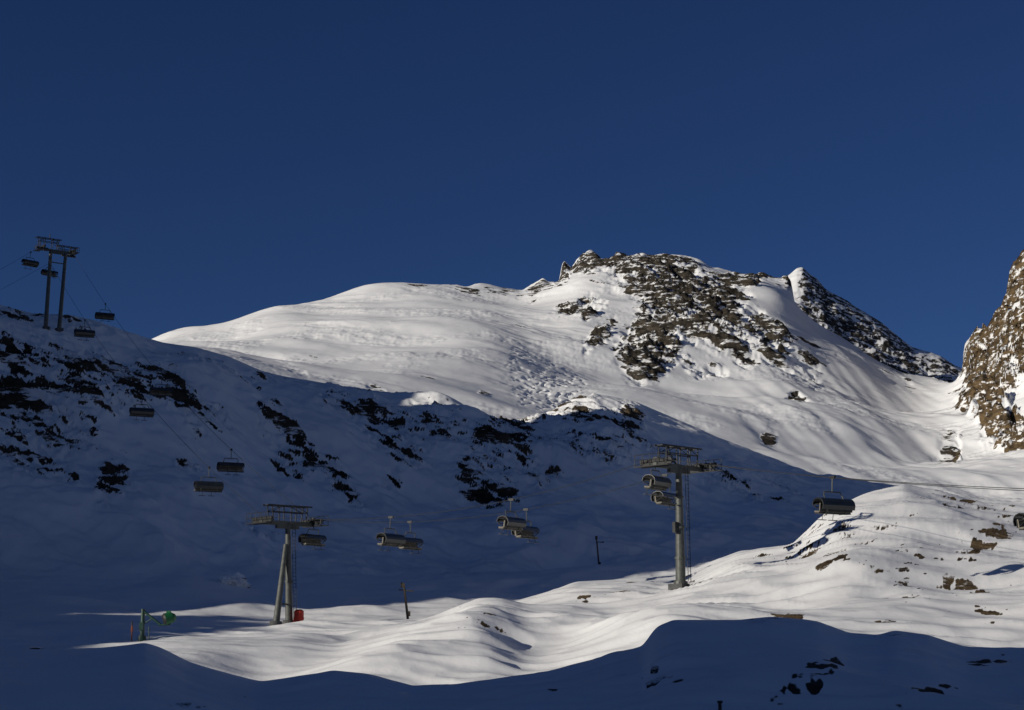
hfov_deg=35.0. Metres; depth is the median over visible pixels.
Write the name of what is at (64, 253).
ski lift tower
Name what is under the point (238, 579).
boulder
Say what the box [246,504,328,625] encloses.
ski lift tower
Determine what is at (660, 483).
chairlift chair
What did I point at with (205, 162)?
sky
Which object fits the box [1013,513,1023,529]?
chairlift chair
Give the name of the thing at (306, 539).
chairlift chair
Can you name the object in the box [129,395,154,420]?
chairlift chair
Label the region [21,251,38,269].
chairlift chair
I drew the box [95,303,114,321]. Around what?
chairlift chair
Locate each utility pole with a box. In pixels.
[399,582,413,618]
[595,536,603,563]
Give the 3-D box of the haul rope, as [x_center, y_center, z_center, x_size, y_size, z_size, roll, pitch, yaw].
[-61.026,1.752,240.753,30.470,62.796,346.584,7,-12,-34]
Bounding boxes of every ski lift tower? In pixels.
[34,236,79,331]
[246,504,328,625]
[633,444,722,589]
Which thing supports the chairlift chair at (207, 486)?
hanging from the haul rope
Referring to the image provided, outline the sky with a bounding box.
[0,0,1023,367]
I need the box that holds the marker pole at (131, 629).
[131,621,132,640]
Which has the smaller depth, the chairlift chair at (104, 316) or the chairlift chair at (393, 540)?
the chairlift chair at (393, 540)
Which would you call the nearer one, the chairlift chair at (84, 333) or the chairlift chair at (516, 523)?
the chairlift chair at (516, 523)
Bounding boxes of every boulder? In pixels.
[218,576,231,584]
[226,572,246,586]
[242,582,250,587]
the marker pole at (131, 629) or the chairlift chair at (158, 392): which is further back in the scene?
the chairlift chair at (158, 392)
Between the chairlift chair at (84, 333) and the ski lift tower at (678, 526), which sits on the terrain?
the ski lift tower at (678, 526)
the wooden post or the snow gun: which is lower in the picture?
the wooden post
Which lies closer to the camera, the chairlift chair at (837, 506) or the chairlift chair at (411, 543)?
the chairlift chair at (837, 506)
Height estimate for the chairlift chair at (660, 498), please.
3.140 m
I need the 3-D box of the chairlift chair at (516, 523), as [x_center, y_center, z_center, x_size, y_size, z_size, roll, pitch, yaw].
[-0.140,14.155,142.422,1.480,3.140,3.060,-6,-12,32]
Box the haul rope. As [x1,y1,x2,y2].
[0,250,1023,522]
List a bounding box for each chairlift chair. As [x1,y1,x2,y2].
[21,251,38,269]
[41,267,57,276]
[74,319,94,340]
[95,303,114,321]
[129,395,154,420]
[149,376,172,397]
[193,466,223,495]
[217,449,244,474]
[298,518,326,549]
[376,516,405,550]
[398,521,423,553]
[497,498,526,534]
[511,508,539,542]
[642,457,671,495]
[651,474,675,509]
[812,476,855,520]
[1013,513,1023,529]
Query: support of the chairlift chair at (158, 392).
hanging from the haul rope
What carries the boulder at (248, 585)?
on the terrain
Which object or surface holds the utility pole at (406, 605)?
on the terrain
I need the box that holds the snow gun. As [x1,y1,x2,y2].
[138,609,175,640]
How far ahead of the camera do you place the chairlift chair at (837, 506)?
116.14 m
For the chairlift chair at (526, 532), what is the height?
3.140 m
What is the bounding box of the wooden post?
[717,701,722,709]
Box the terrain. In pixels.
[0,249,1023,709]
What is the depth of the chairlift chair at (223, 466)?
190.20 m
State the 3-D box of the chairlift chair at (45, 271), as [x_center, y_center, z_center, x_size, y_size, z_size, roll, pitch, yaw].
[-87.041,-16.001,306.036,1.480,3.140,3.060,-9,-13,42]
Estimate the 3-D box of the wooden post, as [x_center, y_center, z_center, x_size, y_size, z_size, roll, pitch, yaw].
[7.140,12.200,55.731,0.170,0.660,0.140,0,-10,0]
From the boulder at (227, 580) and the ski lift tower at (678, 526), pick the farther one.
the boulder at (227, 580)
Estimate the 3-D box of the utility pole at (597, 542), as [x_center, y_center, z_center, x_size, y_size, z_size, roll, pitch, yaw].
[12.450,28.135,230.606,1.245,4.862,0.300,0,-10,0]

